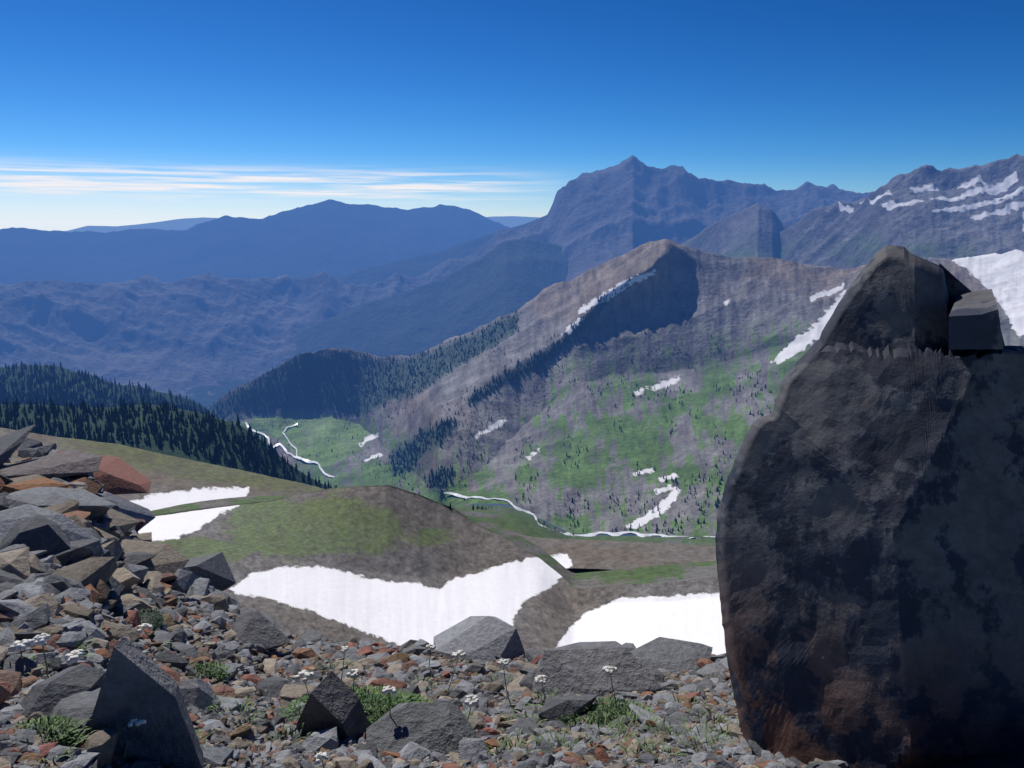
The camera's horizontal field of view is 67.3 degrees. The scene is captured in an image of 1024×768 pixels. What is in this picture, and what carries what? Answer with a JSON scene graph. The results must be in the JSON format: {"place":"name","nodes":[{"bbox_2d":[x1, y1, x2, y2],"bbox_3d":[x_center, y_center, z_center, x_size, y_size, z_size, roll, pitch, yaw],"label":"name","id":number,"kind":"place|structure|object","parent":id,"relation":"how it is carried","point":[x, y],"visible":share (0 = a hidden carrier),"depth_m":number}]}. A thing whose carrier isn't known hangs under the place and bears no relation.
{"place":"outdoors","nodes":[
{"label":"outdoors","id":0,"kind":"place"},
{"bbox_2d":[0,365,210,414],"bbox_3d":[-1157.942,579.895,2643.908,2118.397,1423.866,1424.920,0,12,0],"label":"terrain","id":1,"kind":"structure","parent":0,"point":[82,382],"depth_m":2294.66},
{"bbox_2d":[0,404,331,488],"bbox_3d":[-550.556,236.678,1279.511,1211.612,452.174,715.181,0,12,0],"label":"terrain","id":2,"kind":"structure","parent":0,"point":[175,450],"depth_m":1191.87},
{"bbox_2d":[0,199,508,408],"bbox_3d":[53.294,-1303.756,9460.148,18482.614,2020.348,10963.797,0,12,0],"label":"terrain","id":3,"kind":"structure","parent":0,"point":[335,239],"depth_m":9911.25},
{"bbox_2d":[65,216,540,232],"bbox_3d":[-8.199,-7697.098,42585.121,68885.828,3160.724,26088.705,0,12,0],"label":"terrain","id":4,"kind":"structure","parent":0,"point":[188,223],"depth_m":39733.75},
{"bbox_2d":[0,428,715,569],"bbox_3d":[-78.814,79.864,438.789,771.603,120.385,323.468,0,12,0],"label":"terrain","id":5,"kind":"structure","parent":0,"point":[176,480],"depth_m":400.18},
{"bbox_2d":[291,238,568,357],"bbox_3d":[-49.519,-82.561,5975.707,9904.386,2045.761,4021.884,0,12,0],"label":"terrain","id":6,"kind":"structure","parent":0,"point":[506,277],"depth_m":5911.57},
{"bbox_2d":[138,486,725,654],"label":"terrain","id":7,"kind":"structure","parent":0,"point":[387,565],"depth_m":254.32},
{"bbox_2d":[151,485,717,588],"bbox_3d":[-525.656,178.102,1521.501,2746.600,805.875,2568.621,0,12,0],"label":"terrain","id":8,"kind":"structure","parent":0,"point":[506,522],"depth_m":350.79},
{"bbox_2d":[0,155,872,409],"bbox_3d":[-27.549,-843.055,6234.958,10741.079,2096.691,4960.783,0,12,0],"label":"terrain","id":9,"kind":"structure","parent":0,"point":[182,336],"depth_m":6055.95},
{"bbox_2d":[336,219,537,285],"bbox_3d":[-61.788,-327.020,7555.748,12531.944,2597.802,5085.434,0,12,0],"label":"terrain","id":10,"kind":"structure","parent":0,"point":[418,266],"depth_m":7712.40},
{"bbox_2d":[0,0,1023,230],"label":"sky","id":11,"kind":"structure","parent":0,"point":[113,112]},
{"bbox_2d":[44,620,1023,767],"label":"stones","id":12,"kind":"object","parent":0,"point":[1012,760],"depth_m":2.20},
{"bbox_2d":[0,450,712,767],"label":"rocks","id":13,"kind":"object","parent":12,"relation":"on","point":[138,683],"visible":0.75,"depth_m":2.84},
{"bbox_2d":[0,638,741,764],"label":"grass tufts","id":14,"kind":"object","parent":12,"relation":"on","point":[508,745],"visible":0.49,"depth_m":2.83},
{"bbox_2d":[0,424,847,767],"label":"scree rocks","id":15,"kind":"object","parent":12,"relation":"on","point":[82,558],"visible":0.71,"depth_m":3.30},
{"bbox_2d":[8,623,621,767],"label":"white wildflowers","id":16,"kind":"object","parent":15,"relation":"on","point":[72,657],"visible":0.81,"depth_m":2.95},
{"bbox_2d":[12,608,657,745],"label":"cushion plants","id":17,"kind":"object","parent":15,"relation":"on","point":[375,706],"visible":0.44,"depth_m":3.11},
{"bbox_2d":[715,245,1023,767],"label":"boulder","id":18,"kind":"object","parent":12,"relation":"on","point":[869,537],"visible":1,"depth_m":2.34},
{"bbox_2d":[468,503,660,536],"bbox_3d":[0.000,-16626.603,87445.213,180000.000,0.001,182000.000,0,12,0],"label":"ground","id":19,"kind":"structure","parent":0,"point":[493,504],"depth_m":3829.03},
{"bbox_2d":[209,239,1023,536],"bbox_3d":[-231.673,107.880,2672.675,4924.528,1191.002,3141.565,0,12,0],"label":"terrain","id":20,"kind":"structure","parent":0,"point":[750,312],"depth_m":2490.89},
{"bbox_2d":[0,277,776,537],"bbox_3d":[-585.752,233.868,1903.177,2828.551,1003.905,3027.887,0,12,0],"label":"conifer forest","id":21,"kind":"object","parent":20,"relation":"on","point":[56,400],"visible":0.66,"depth_m":2185.45},
{"bbox_2d":[245,422,714,538],"bbox_3d":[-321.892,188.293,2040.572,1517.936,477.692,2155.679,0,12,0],"label":"streams","id":22,"kind":"object","parent":20,"relation":"on","point":[510,502],"visible":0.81,"depth_m":1780.88},
{"bbox_2d":[681,203,788,258],"bbox_3d":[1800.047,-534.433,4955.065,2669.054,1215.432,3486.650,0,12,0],"label":"terrain","id":23,"kind":"structure","parent":0,"point":[756,229],"depth_m":4567.26},
{"bbox_2d":[780,154,1023,268],"bbox_3d":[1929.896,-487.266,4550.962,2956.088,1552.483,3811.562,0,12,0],"label":"terrain","id":24,"kind":"structure","parent":0,"point":[926,211],"depth_m":3677.30}
]}

